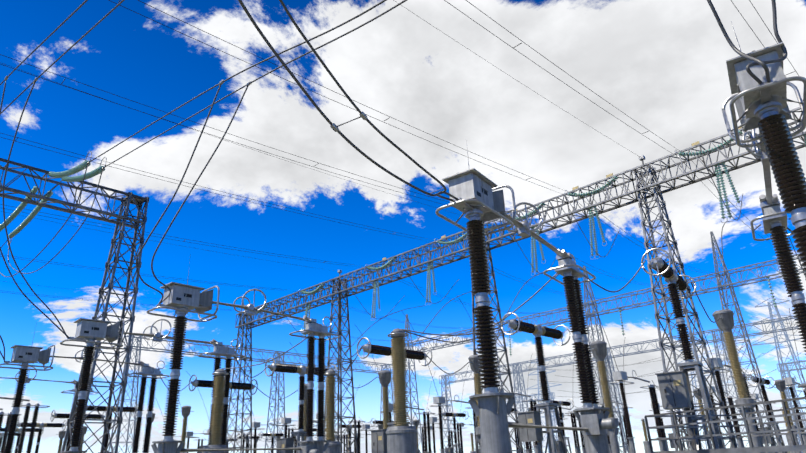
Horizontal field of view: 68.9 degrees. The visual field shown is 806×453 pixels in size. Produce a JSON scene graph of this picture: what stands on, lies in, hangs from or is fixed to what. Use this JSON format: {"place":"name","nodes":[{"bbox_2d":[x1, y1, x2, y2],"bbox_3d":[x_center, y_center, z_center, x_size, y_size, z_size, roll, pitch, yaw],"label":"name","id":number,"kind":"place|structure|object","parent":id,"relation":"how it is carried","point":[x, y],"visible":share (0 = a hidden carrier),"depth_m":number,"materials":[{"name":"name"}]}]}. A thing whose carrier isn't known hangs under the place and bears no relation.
{"place":"outdoors","nodes":[
{"label":"outdoors","id":0,"kind":"place"},
{"bbox_2d":[0,113,805,452],"bbox_3d":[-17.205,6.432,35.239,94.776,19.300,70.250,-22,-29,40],"label":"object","id":1,"kind":"object","parent":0,"point":[338,341],"visible":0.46,"depth_m":35.99,"materials":[{"name":"grey metal"}]},
{"bbox_2d":[0,0,805,452],"label":"sky","id":2,"kind":"structure","parent":0,"point":[662,64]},
{"bbox_2d":[111,232,805,452],"bbox_3d":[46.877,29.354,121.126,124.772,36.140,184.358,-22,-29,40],"label":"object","id":3,"kind":"object","parent":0,"point":[773,322],"visible":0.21,"depth_m":85.41,"materials":[{"name":"grey metal"}]},
{"label":"ground","id":4,"kind":"structure","parent":0,"visible":0},
{"bbox_2d":[0,107,805,452],"bbox_3d":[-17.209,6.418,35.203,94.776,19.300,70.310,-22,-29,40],"label":"steel gantry","id":5,"kind":"object","parent":4,"relation":"on","point":[546,407],"visible":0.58,"depth_m":34.14,"materials":[{"name":"grey metal"}]},
{"bbox_2d":[0,131,805,354],"bbox_3d":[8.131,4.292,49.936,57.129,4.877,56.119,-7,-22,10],"label":"glass strings","id":6,"kind":"object","parent":5,"relation":"hanging from","point":[64,175],"visible":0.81,"depth_m":34.67,"materials":[{"name":"teal"}]},
{"bbox_2d":[0,0,805,399],"bbox_3d":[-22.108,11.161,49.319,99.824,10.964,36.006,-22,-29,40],"label":"conductors","id":7,"kind":"object","parent":6,"relation":"hanging from","point":[754,60],"visible":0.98,"depth_m":18.00,"materials":[{"name":"grey metal"}]},
{"bbox_2d":[202,127,767,452],"bbox_3d":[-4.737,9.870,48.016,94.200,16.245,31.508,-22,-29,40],"label":"beam signs","id":8,"kind":"object","parent":5,"relation":"attached to","point":[676,382],"visible":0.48,"depth_m":33.58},
{"bbox_2d":[198,370,772,452],"bbox_3d":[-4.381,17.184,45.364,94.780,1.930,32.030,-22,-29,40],"label":"cabinets","id":9,"kind":"object","parent":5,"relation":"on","point":[681,397],"visible":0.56,"depth_m":21.54,"materials":[{"name":"metal"}]},
{"bbox_2d":[59,309,805,452],"bbox_3d":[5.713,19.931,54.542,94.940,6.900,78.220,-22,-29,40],"label":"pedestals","id":10,"kind":"object","parent":4,"relation":"on","point":[493,411],"visible":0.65,"depth_m":16.97,"materials":[{"name":"paint"}]},
{"bbox_2d":[0,271,792,452],"bbox_3d":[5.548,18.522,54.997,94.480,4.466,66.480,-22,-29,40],"label":"insulator columns","id":11,"kind":"structure","parent":10,"relation":"on","point":[398,348],"depth_m":23.33,"materials":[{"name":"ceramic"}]},
{"bbox_2d":[0,114,805,452],"bbox_3d":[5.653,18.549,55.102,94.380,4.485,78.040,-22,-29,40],"label":"brown insulators","id":12,"kind":"object","parent":10,"relation":"on","point":[784,158],"visible":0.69,"depth_m":18.63,"materials":[{"name":"ceramic"}]},
{"bbox_2d":[4,53,805,442],"bbox_3d":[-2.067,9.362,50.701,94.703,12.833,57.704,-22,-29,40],"label":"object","id":13,"kind":"object","parent":12,"relation":"on","point":[766,97],"visible":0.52,"depth_m":20.30,"materials":[{"name":"metal"}]},
{"bbox_2d":[0,21,805,452],"bbox_3d":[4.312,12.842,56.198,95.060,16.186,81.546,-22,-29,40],"label":"aluminium tubes","id":14,"kind":"object","parent":13,"relation":"attached to","point":[758,109],"visible":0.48,"depth_m":18.22,"materials":[{"name":"metal"}]},
{"bbox_2d":[10,42,795,438],"bbox_3d":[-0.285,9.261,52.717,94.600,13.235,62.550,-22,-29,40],"label":"switch boxes","id":15,"kind":"object","parent":13,"relation":"on","point":[466,184],"visible":0.58,"depth_m":13.42,"materials":[{"name":"paint"}]},
{"bbox_2d":[18,86,740,452],"bbox_3d":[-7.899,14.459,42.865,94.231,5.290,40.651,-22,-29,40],"label":"slots","id":16,"kind":"object","parent":15,"relation":"attached to","point":[190,296],"visible":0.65,"depth_m":18.46,"materials":[{"name":"black metal"}]},
{"bbox_2d":[108,231,805,452],"bbox_3d":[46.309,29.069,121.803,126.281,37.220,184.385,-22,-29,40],"label":"steel gantry","id":17,"kind":"object","parent":4,"relation":"on","point":[721,286],"visible":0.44,"depth_m":83.88,"materials":[{"name":"grey metal"}]},
{"bbox_2d":[0,0,805,440],"bbox_3d":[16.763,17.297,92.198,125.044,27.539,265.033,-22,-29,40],"label":"thin wires","id":18,"kind":"object","parent":17,"relation":"on","point":[386,188],"visible":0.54,"depth_m":35.63,"materials":[{"name":"grey metal"}]}
]}

